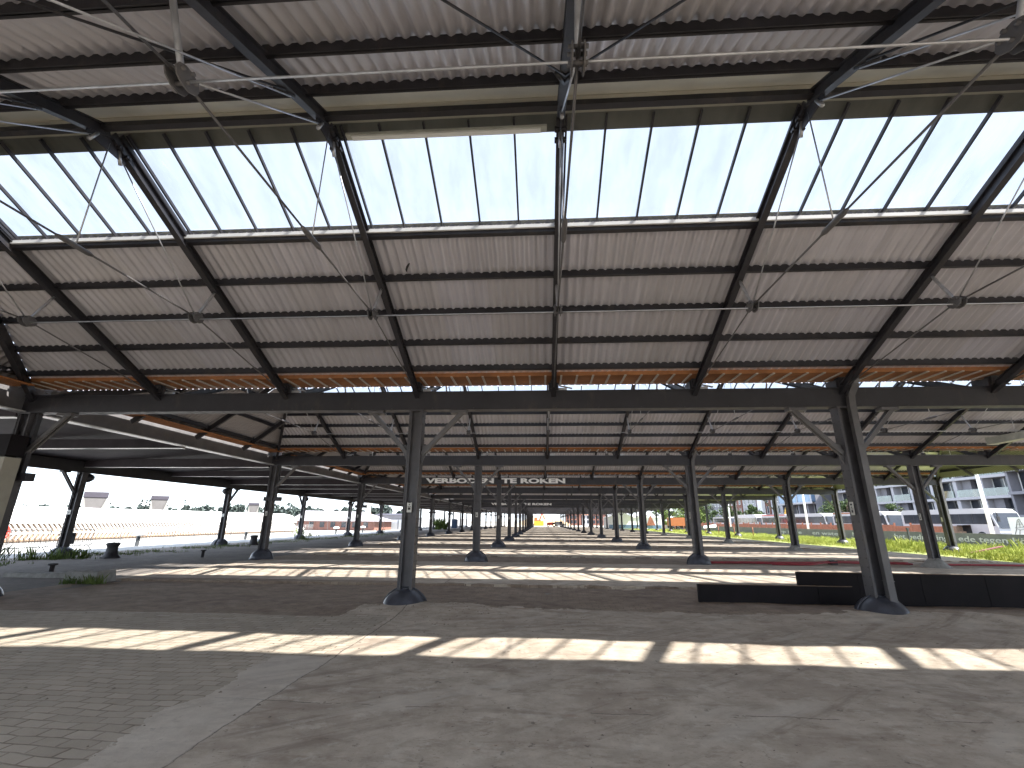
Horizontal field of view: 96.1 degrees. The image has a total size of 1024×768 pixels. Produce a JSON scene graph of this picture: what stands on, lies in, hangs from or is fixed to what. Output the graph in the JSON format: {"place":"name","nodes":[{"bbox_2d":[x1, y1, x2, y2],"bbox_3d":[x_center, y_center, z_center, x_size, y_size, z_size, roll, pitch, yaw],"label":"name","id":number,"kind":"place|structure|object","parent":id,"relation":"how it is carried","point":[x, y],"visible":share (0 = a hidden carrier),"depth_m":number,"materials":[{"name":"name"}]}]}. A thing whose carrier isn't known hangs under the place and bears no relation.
{"place":"outdoors","nodes":[
{"label":"outdoors","id":0,"kind":"place"},
{"bbox_2d":[0,526,493,591],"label":"quay paving","id":1,"kind":"structure","parent":0,"point":[151,561],"depth_m":19.57,"materials":[{"name":"grey concrete"}]},
{"bbox_2d":[3,571,64,577],"bbox_3d":[-13.441,5.593,13.508,2.673,0.161,0.489,-1,-17,3],"label":"kerb stone","id":2,"kind":"object","parent":1,"relation":"on","point":[21,574],"visible":0.59,"depth_m":13.34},
{"bbox_2d":[48,563,58,571],"bbox_3d":[-14.082,5.656,14.099,0.240,0.330,0.240,-1,-17,3],"label":"iron stub","id":3,"kind":"object","parent":1,"relation":"on","point":[52,567],"visible":0.89,"depth_m":14.06,"materials":[{"name":"black metal"}]},
{"bbox_2d":[62,569,115,582],"bbox_3d":[-11.494,5.233,12.552,0.923,0.331,0.689,-1,-17,3],"label":"concrete block","id":4,"kind":"object","parent":1,"relation":"on","point":[77,574],"depth_m":12.33,"materials":[{"name":"grey concrete"}]},
{"bbox_2d":[100,542,120,558],"bbox_3d":[-17.592,7.302,20.259,0.720,0.650,0.720,-1,-17,3],"label":"mooring bollard","id":5,"kind":"object","parent":1,"relation":"on","point":[111,551],"visible":0.98,"depth_m":20.11,"materials":[{"name":"metal"}]},
{"bbox_2d":[0,517,447,584],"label":"weeds","id":6,"kind":"object","parent":1,"relation":"on","point":[439,524],"visible":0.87,"depth_m":19.54,"materials":[{"name":"green plant"}]},
{"bbox_2d":[247,535,257,544],"bbox_3d":[-17.546,10.596,31.297,0.720,0.650,0.720,-1,-17,3],"label":"mooring bollard","id":7,"kind":"object","parent":1,"relation":"on","point":[253,540],"visible":0.91,"depth_m":31.13,"materials":[{"name":"metal"}]},
{"bbox_2d":[451,519,457,527],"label":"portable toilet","id":8,"kind":"object","parent":1,"relation":"on","point":[454,523],"visible":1,"depth_m":105.74,"materials":[{"name":"grey plastic"}]},
{"bbox_2d":[0,523,506,558],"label":"quay","id":9,"kind":"structure","parent":0,"point":[161,542],"depth_m":34.86,"materials":[{"name":"concrete"}]},
{"bbox_2d":[2,530,51,554],"bbox_3d":[-23.339,7.579,22.106,0.589,1.101,2.241,-1,-17,3],"label":"crowd barrier","id":10,"kind":"object","parent":9,"relation":"on","point":[29,539],"visible":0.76,"depth_m":22.22,"materials":[{"name":"silver metal"}]},
{"bbox_2d":[8,528,51,547],"bbox_3d":[-27.120,8.691,25.924,0.589,1.101,2.241,0,-17,1],"label":"crowd barrier","id":11,"kind":"object","parent":9,"relation":"on","point":[30,537],"visible":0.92,"depth_m":25.93,"materials":[{"name":"metal"}]},
{"bbox_2d":[53,527,91,546],"bbox_3d":[-26.829,9.352,28.133,0.589,1.101,2.241,-1,-17,4],"label":"crowd barrier","id":12,"kind":"object","parent":9,"relation":"on","point":[76,539],"visible":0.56,"depth_m":28.48,"materials":[{"name":"metal"}]},
{"bbox_2d":[90,527,123,544],"bbox_3d":[-26.656,10.015,30.350,0.589,1.101,2.241,-1,-17,3],"label":"crowd barrier","id":13,"kind":"object","parent":9,"relation":"on","point":[107,535],"visible":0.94,"depth_m":30.27,"materials":[{"name":"metal"}]},
{"bbox_2d":[120,527,148,543],"bbox_3d":[-26.705,10.680,32.580,0.589,1.101,2.241,0,-17,3],"label":"crowd barrier","id":14,"kind":"object","parent":9,"relation":"on","point":[125,539],"visible":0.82,"depth_m":32.10,"materials":[{"name":"metal"}]},
{"bbox_2d":[132,531,145,545],"bbox_3d":[-23.785,9.836,29.303,0.760,0.880,0.760,-1,-17,3],"label":"quay lamp","id":15,"kind":"object","parent":9,"relation":"on","point":[138,534],"visible":1,"depth_m":29.18,"materials":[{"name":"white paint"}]},
{"bbox_2d":[4,506,297,542],"bbox_3d":[-35.409,14.268,47.288,5.347,2.511,46.671,-1,-17,3],"label":"long tent","id":16,"kind":"object","parent":9,"relation":"on","point":[52,518],"visible":0.73,"depth_m":40.71,"materials":[{"name":"white fabric"}]},
{"bbox_2d":[149,526,175,541],"bbox_3d":[-26.375,11.341,34.788,0.589,1.101,2.241,-1,-17,5],"label":"crowd barrier","id":17,"kind":"object","parent":9,"relation":"on","point":[151,538],"visible":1,"depth_m":34.81,"materials":[{"name":"metal"}]},
{"bbox_2d":[174,526,195,540],"bbox_3d":[-26.269,12.005,37.008,0.589,1.101,2.241,-1,-17,3],"label":"crowd barrier","id":18,"kind":"object","parent":9,"relation":"on","point":[185,531],"visible":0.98,"depth_m":37.16,"materials":[{"name":"metal"}]},
{"bbox_2d":[192,526,212,539],"bbox_3d":[-26.279,12.669,39.236,0.589,1.101,2.241,0,-17,3],"label":"crowd barrier","id":19,"kind":"object","parent":9,"relation":"on","point":[202,532],"visible":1,"depth_m":38.89,"materials":[{"name":"metal"}]},
{"bbox_2d":[229,525,247,537],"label":"crowd barrier","id":20,"kind":"object","parent":9,"relation":"on","point":[242,534],"visible":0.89,"depth_m":43.61,"materials":[{"name":"metal"}]},
{"bbox_2d":[242,529,250,538],"bbox_3d":[-23.109,13.038,40.015,0.760,0.880,0.760,-1,-17,3],"label":"quay lamp","id":21,"kind":"object","parent":9,"relation":"on","point":[246,531],"visible":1,"depth_m":39.89,"materials":[{"name":"white metal"}]},
{"bbox_2d":[294,517,401,530],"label":"fence","id":22,"kind":"object","parent":9,"relation":"on","point":[350,525],"visible":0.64,"depth_m":72.40,"materials":[{"name":"metal"}]},
{"bbox_2d":[391,518,467,529],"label":"hoarding","id":23,"kind":"object","parent":9,"relation":"on","point":[424,523],"visible":0.19,"depth_m":99.68,"materials":[{"name":"white"}]},
{"bbox_2d":[295,511,393,530],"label":"brick pavilion","id":24,"kind":"structure","parent":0,"point":[324,517],"depth_m":78.94,"materials":[{"name":"brown brick"}]},
{"bbox_2d":[365,503,371,513],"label":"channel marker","id":25,"kind":"object","parent":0,"point":[368,509],"visible":0.41,"depth_m":147.23,"materials":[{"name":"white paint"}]},
{"bbox_2d":[376,513,419,519],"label":"warehouse","id":26,"kind":"structure","parent":0,"point":[390,516],"depth_m":220.02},
{"bbox_2d":[0,581,1023,767],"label":"floor","id":27,"kind":"structure","parent":0,"point":[676,653],"depth_m":4.98,"materials":[{"name":"concrete"}]},
{"bbox_2d":[696,583,855,604],"bbox_3d":[5.652,4.555,9.904,3.202,0.432,0.080,-1,-17,5],"label":"barrier panel","id":28,"kind":"object","parent":27,"relation":"on","point":[802,594],"visible":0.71,"depth_m":9.90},
{"bbox_2d":[795,571,1023,607],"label":"barrier panel","id":29,"kind":"object","parent":27,"relation":"on","point":[945,590],"visible":0.62,"depth_m":9.73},
{"bbox_2d":[0,111,1023,521],"label":"sky","id":30,"kind":"structure","parent":0,"point":[49,487],"materials":[{"name":"white"}]},
{"bbox_2d":[121,559,923,588],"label":"floor slab","id":31,"kind":"structure","parent":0,"point":[525,575],"depth_m":14.50,"materials":[{"name":"concrete"}]},
{"bbox_2d":[468,521,603,594],"bbox_3d":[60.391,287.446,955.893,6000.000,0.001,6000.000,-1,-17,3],"label":"ground","id":32,"kind":"structure","parent":0,"point":[512,523],"depth_m":197.81,"materials":[{"name":"grey concrete"}]},
{"bbox_2d":[81,491,108,507],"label":"vent tower","id":33,"kind":"structure","parent":32,"relation":"on","point":[91,499],"depth_m":75.91,"materials":[{"name":"concrete"}]},
{"bbox_2d":[149,496,169,509],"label":"vent tower","id":34,"kind":"structure","parent":32,"relation":"on","point":[158,502],"depth_m":110.51,"materials":[{"name":"concrete"}]},
{"bbox_2d":[21,499,401,516],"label":"treeline","id":35,"kind":"object","parent":32,"relation":"on","point":[293,511],"visible":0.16,"depth_m":255.88,"materials":[{"name":"green plant"}]},
{"bbox_2d":[247,503,259,512],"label":"vent tower","id":36,"kind":"structure","parent":32,"relation":"on","point":[253,507],"depth_m":188.50,"materials":[{"name":"concrete"}]},
{"bbox_2d":[0,0,1023,614],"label":"open hall","id":37,"kind":"structure","parent":32,"relation":"on","point":[176,354],"depth_m":8.16,"materials":[{"name":"metal"}]},
{"bbox_2d":[0,434,29,525],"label":"switch cabinet","id":38,"kind":"object","parent":37,"relation":"attached to","point":[12,446],"visible":1,"depth_m":10.28,"materials":[{"name":"grey metal"}]},
{"bbox_2d":[338,124,546,140],"bbox_3d":[-0.956,-3.378,6.183,2.836,0.108,0.100,-1,-17,3],"label":"batten light","id":39,"kind":"object","parent":37,"relation":"attached to","point":[450,132],"visible":1,"depth_m":6.15,"materials":[{"name":"white plastic"}]},
{"bbox_2d":[985,418,1023,444],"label":"trough lamp","id":40,"kind":"object","parent":37,"relation":"hanging from","point":[1006,438],"visible":1,"depth_m":17.32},
{"bbox_2d":[534,521,543,525],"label":"skip body","id":41,"kind":"object","parent":32,"relation":"on","point":[538,523],"visible":1,"depth_m":188.82,"materials":[{"name":"yellow paint"}]},
{"bbox_2d":[517,514,572,525],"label":"sand heap","id":42,"kind":"object","parent":32,"relation":"on","point":[548,519],"visible":0.41,"depth_m":206.36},
{"bbox_2d":[491,528,630,529],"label":"floor slab","id":43,"kind":"structure","parent":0,"point":[568,529],"depth_m":104.92,"materials":[{"name":"concrete"}]},
{"bbox_2d":[484,529,639,530],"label":"floor slab","id":44,"kind":"structure","parent":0,"point":[557,529],"depth_m":94.70,"materials":[{"name":"concrete"}]},
{"bbox_2d":[537,527,589,527],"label":"floor slab","id":45,"kind":"structure","parent":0,"point":[560,527],"depth_m":134.70,"materials":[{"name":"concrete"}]},
{"bbox_2d":[532,528,598,528],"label":"floor slab","id":46,"kind":"structure","parent":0,"point":[562,528],"depth_m":114.59,"materials":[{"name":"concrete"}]},
{"bbox_2d":[481,530,654,531],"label":"floor slab","id":47,"kind":"structure","parent":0,"point":[565,530],"depth_m":84.78,"materials":[{"name":"concrete"}]},
{"bbox_2d":[116,526,1023,588],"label":"paved floor","id":48,"kind":"structure","parent":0,"point":[983,570],"depth_m":20.98,"materials":[{"name":"concrete"}]},
{"bbox_2d":[711,561,907,562],"bbox_3d":[12.577,7.644,19.735,8.639,0.088,0.526,1,-17,-2],"label":"hose","id":49,"kind":"object","parent":48,"relation":"on","point":[781,562],"visible":0.28,"depth_m":19.61,"materials":[{"name":"red rubber"}]},
{"bbox_2d":[711,561,912,564],"bbox_3d":[12.563,7.484,19.293,8.419,0.145,0.427,1,-17,-2],"label":"hose","id":50,"kind":"object","parent":48,"relation":"on","point":[795,563],"visible":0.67,"depth_m":19.30,"materials":[{"name":"red rubber"}]},
{"bbox_2d":[772,562,859,565],"bbox_3d":[12.853,7.402,18.981,4.473,0.117,0.401,3,-17,-8],"label":"hose","id":51,"kind":"object","parent":48,"relation":"on","point":[816,563],"visible":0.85,"depth_m":18.82,"materials":[{"name":"red rubber"}]},
{"bbox_2d":[948,564,1023,566],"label":"hose","id":52,"kind":"object","parent":48,"relation":"on","point":[1016,565],"visible":0.78,"depth_m":18.95,"materials":[{"name":"red rubber"}]},
{"bbox_2d":[468,531,674,533],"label":"floor slab","id":53,"kind":"structure","parent":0,"point":[573,532],"depth_m":75.26,"materials":[{"name":"concrete"}]},
{"bbox_2d":[566,514,580,524],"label":"house","id":54,"kind":"structure","parent":0,"point":[575,519],"depth_m":230.78,"materials":[{"name":"red brick"}]},
{"bbox_2d":[460,532,687,535],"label":"floor slab","id":55,"kind":"structure","parent":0,"point":[570,533],"depth_m":64.89,"materials":[{"name":"concrete"}]},
{"bbox_2d":[441,534,723,537],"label":"floor slab","id":56,"kind":"structure","parent":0,"point":[531,535],"depth_m":54.65,"materials":[{"name":"concrete"}]},
{"bbox_2d":[581,514,588,524],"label":"house","id":57,"kind":"structure","parent":0,"point":[586,518],"depth_m":230.47,"materials":[{"name":"white tile"}]},
{"bbox_2d":[418,536,769,541],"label":"floor slab","id":58,"kind":"structure","parent":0,"point":[591,539],"depth_m":44.63,"materials":[{"name":"concrete"}]},
{"bbox_2d":[593,514,605,525],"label":"house","id":59,"kind":"structure","parent":0,"point":[594,520],"depth_m":229.98,"materials":[{"name":"red brick"}]},
{"bbox_2d":[380,540,850,548],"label":"floor slab","id":60,"kind":"structure","parent":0,"point":[614,544],"depth_m":34.41,"materials":[{"name":"concrete"}]},
{"bbox_2d":[307,546,999,562],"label":"floor slab","id":61,"kind":"structure","parent":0,"point":[643,553],"depth_m":24.32,"materials":[{"name":"concrete"}]},
{"bbox_2d":[703,504,730,522],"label":"town house","id":62,"kind":"structure","parent":0,"point":[716,506],"depth_m":162.98,"materials":[{"name":"grey tile"}]},
{"bbox_2d":[713,517,734,523],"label":"coach","id":63,"kind":"object","parent":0,"point":[718,519],"visible":0.15,"depth_m":113.13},
{"bbox_2d":[713,518,728,522],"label":"side window","id":64,"kind":"structure","parent":63,"relation":"in","point":[718,520],"depth_m":113.76,"materials":[{"name":"grey glass"}]},
{"bbox_2d":[730,500,743,512],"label":"town house","id":65,"kind":"structure","parent":0,"point":[739,504],"depth_m":143.95,"materials":[{"name":"red brick"}]},
{"bbox_2d":[742,500,756,514],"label":"town house","id":66,"kind":"structure","parent":0,"point":[747,502],"depth_m":138.48,"materials":[{"name":"white tile"}]},
{"bbox_2d":[734,514,765,523],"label":"coach","id":67,"kind":"object","parent":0,"point":[755,518],"visible":0.3,"depth_m":96.93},
{"bbox_2d":[738,517,757,523],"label":"side window","id":68,"kind":"structure","parent":67,"relation":"in","point":[742,520],"depth_m":98.33,"materials":[{"name":"white glass"}]},
{"bbox_2d":[756,500,771,514],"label":"town house","id":69,"kind":"structure","parent":0,"point":[764,507],"depth_m":127.07,"materials":[{"name":"red brick"}]},
{"bbox_2d":[757,500,765,513],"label":"bay window","id":70,"kind":"structure","parent":69,"relation":"in","point":[760,503],"depth_m":127.64,"materials":[{"name":"white paint"}]},
{"bbox_2d":[761,514,787,524],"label":"coach","id":71,"kind":"object","parent":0,"point":[768,519],"visible":0.17,"depth_m":87.71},
{"bbox_2d":[762,517,787,522],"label":"side window","id":72,"kind":"structure","parent":71,"relation":"in","point":[768,520],"depth_m":87.33,"materials":[{"name":"grey glass"}]},
{"bbox_2d":[770,494,782,514],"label":"town house","id":73,"kind":"structure","parent":0,"point":[780,509],"depth_m":120.34,"materials":[{"name":"grey tile"}]},
{"bbox_2d":[777,487,833,513],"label":"office block","id":74,"kind":"structure","parent":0,"point":[813,503],"depth_m":103.91,"materials":[{"name":"stone"}]},
{"bbox_2d":[795,513,833,524],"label":"coach","id":75,"kind":"object","parent":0,"point":[819,518],"visible":0.19,"depth_m":73.73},
{"bbox_2d":[795,516,825,523],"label":"side window","id":76,"kind":"structure","parent":75,"relation":"in","point":[821,519],"depth_m":75.06,"materials":[{"name":"grey glass"}]},
{"bbox_2d":[634,528,1023,563],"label":"lawn","id":77,"kind":"structure","parent":0,"point":[851,547],"depth_m":33.66,"materials":[{"name":"green plant"}]},
{"bbox_2d":[603,512,661,528],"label":"marquee","id":78,"kind":"object","parent":77,"relation":"on","point":[650,517],"visible":0.66,"depth_m":122.85,"materials":[{"name":"white fabric"}]},
{"bbox_2d":[667,518,685,529],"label":"lorry","id":79,"kind":"object","parent":77,"relation":"on","point":[676,523],"visible":0.66,"depth_m":103.36,"materials":[{"name":"orange paint"}]},
{"bbox_2d":[665,525,1023,545],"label":"text wall","id":80,"kind":"structure","parent":77,"relation":"on","point":[972,538],"depth_m":43.30,"materials":[{"name":"concrete"}]},
{"bbox_2d":[1007,517,1023,534],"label":"sign","id":81,"kind":"object","parent":80,"relation":"attached to","point":[1016,524],"visible":0.91,"depth_m":34.92,"materials":[{"name":"white paint"}]},
{"bbox_2d":[969,546,1003,552],"bbox_3d":[28.196,9.845,27.377,2.481,0.410,0.160,3,-17,-10],"label":"plank","id":82,"kind":"object","parent":77,"relation":"on","point":[990,548],"visible":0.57,"depth_m":27.41,"materials":[{"name":"beige wood"}]},
{"bbox_2d":[838,489,878,511],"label":"apartment block","id":83,"kind":"structure","parent":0,"point":[842,496],"depth_m":99.86,"materials":[{"name":"stone"}]},
{"bbox_2d":[832,511,902,525],"bbox_3d":[49.193,19.352,63.576,2.820,3.250,11.990,-1,-17,3],"label":"coach","id":84,"kind":"object","parent":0,"point":[889,517],"visible":0.17,"depth_m":59.35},
{"bbox_2d":[834,515,886,524],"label":"side window","id":85,"kind":"structure","parent":84,"relation":"in","point":[883,521],"depth_m":65.81,"materials":[{"name":"grey glass"}]},
{"bbox_2d":[874,472,1015,511],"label":"apartment block","id":86,"kind":"structure","parent":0,"point":[961,492],"depth_m":68.77,"materials":[{"name":"stone"}]},
{"bbox_2d":[900,487,911,500],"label":"window","id":87,"kind":"structure","parent":86,"relation":"in","point":[905,491],"depth_m":80.14,"materials":[{"name":"glass"}]},
{"bbox_2d":[925,485,931,498],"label":"window","id":88,"kind":"structure","parent":86,"relation":"in","point":[927,488],"depth_m":75.58,"materials":[{"name":"glass"}]},
{"bbox_2d":[928,503,934,509],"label":"window","id":89,"kind":"structure","parent":86,"relation":"in","point":[931,505],"depth_m":75.03,"materials":[{"name":"black glass"}]},
{"bbox_2d":[942,483,955,497],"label":"window","id":90,"kind":"structure","parent":86,"relation":"in","point":[948,488],"depth_m":71.85,"materials":[{"name":"glass"}]},
{"bbox_2d":[947,501,958,508],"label":"window","id":91,"kind":"structure","parent":86,"relation":"in","point":[951,505],"depth_m":71.19,"materials":[{"name":"glass"}]},
{"bbox_2d":[970,500,982,507],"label":"window","id":92,"kind":"structure","parent":86,"relation":"in","point":[974,504],"depth_m":67.27,"materials":[{"name":"black glass"}]},
{"bbox_2d":[991,478,1009,494],"bbox_3d":[67.556,14.020,63.011,0.140,2.300,3.400,-1,-17,3],"label":"window","id":93,"kind":"structure","parent":86,"relation":"in","point":[1000,485],"depth_m":63.72,"materials":[{"name":"glass"}]},
{"bbox_2d":[1008,499,1015,511],"bbox_3d":[67.490,16.481,61.469,0.140,2.300,1.849,-1,-17,3],"label":"window","id":94,"kind":"structure","parent":86,"relation":"in","point":[1011,504],"depth_m":62.26,"materials":[{"name":"glass"}]},
{"bbox_2d":[953,526,966,532],"bbox_3d":[46.415,15.550,47.839,0.600,1.500,1.300,-1,-17,3],"label":"crate stack","id":95,"kind":"object","parent":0,"point":[958,529],"visible":0.32,"depth_m":47.76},
{"bbox_2d":[901,508,1019,533],"bbox_3d":[48.042,15.283,49.965,3.400,3.250,12.690,-1,-17,3],"label":"coach","id":96,"kind":"object","parent":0,"point":[972,520],"visible":0.31,"depth_m":46.93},
{"bbox_2d":[903,514,995,525],"bbox_3d":[47.253,14.800,50.378,0.015,1.300,11.570,-1,-17,3],"label":"side window","id":97,"kind":"structure","parent":96,"relation":"in","point":[964,518],"depth_m":48.56,"materials":[{"name":"grey glass"}]},
{"bbox_2d":[1002,469,1023,516],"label":"apartment block","id":98,"kind":"structure","parent":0,"point":[1015,481],"depth_m":59.96,"materials":[{"name":"stone"}]},
{"bbox_2d":[1017,472,1023,490],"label":"window","id":99,"kind":"structure","parent":98,"relation":"in","point":[1021,474],"depth_m":59.93,"materials":[{"name":"white glass"}]},
{"label":"road","id":100,"kind":"structure","parent":0,"visible":0},
{"bbox_2d":[667,508,684,517],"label":"tree","id":101,"kind":"object","parent":100,"relation":"on","point":[677,512],"visible":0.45,"depth_m":136.78,"materials":[{"name":"green plant"}]},
{"bbox_2d":[680,507,709,522],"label":"tree","id":102,"kind":"object","parent":100,"relation":"on","point":[702,517],"visible":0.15,"depth_m":137.06,"materials":[{"name":"green plant"}]},
{"bbox_2d":[700,504,718,522],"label":"tree","id":103,"kind":"object","parent":100,"relation":"on","point":[712,513],"visible":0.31,"depth_m":140.02,"materials":[{"name":"green plant"}]},
{"bbox_2d":[718,505,743,516],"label":"tree","id":104,"kind":"object","parent":100,"relation":"on","point":[731,513],"visible":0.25,"depth_m":125.72,"materials":[{"name":"green plant"}]},
{"bbox_2d":[743,503,763,514],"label":"tree","id":105,"kind":"object","parent":100,"relation":"on","point":[751,508],"visible":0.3,"depth_m":112.62,"materials":[{"name":"green plant"}]},
{"bbox_2d":[701,522,943,532],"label":"rust fence","id":106,"kind":"object","parent":100,"relation":"on","point":[911,527],"visible":0.2,"depth_m":64.45,"materials":[{"name":"brown metal"}]},
{"bbox_2d":[817,499,848,512],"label":"tree","id":107,"kind":"object","parent":100,"relation":"on","point":[844,507],"visible":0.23,"depth_m":82.97,"materials":[{"name":"green plant"}]},
{"bbox_2d":[884,503,904,511],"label":"tree","id":108,"kind":"object","parent":100,"relation":"on","point":[892,506],"visible":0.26,"depth_m":69.05,"materials":[{"name":"green plant"}]},
{"label":"verge","id":109,"kind":"structure","parent":0,"visible":0},
{"bbox_2d":[652,510,667,524],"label":"tree","id":110,"kind":"object","parent":109,"relation":"on","point":[665,516],"visible":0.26,"depth_m":135.92,"materials":[{"name":"green plant"}]},
{"bbox_2d":[802,495,809,528],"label":"lamp post","id":111,"kind":"object","parent":109,"relation":"on","point":[806,517],"visible":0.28,"depth_m":66.14,"materials":[{"name":"white metal"}]},
{"bbox_2d":[975,474,994,533],"bbox_3d":[41.083,9.377,39.773,1.358,8.643,0.320,-1,-17,3],"label":"lamp post","id":112,"kind":"object","parent":109,"relation":"on","point":[987,514],"visible":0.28,"depth_m":39.40,"materials":[{"name":"white metal"}]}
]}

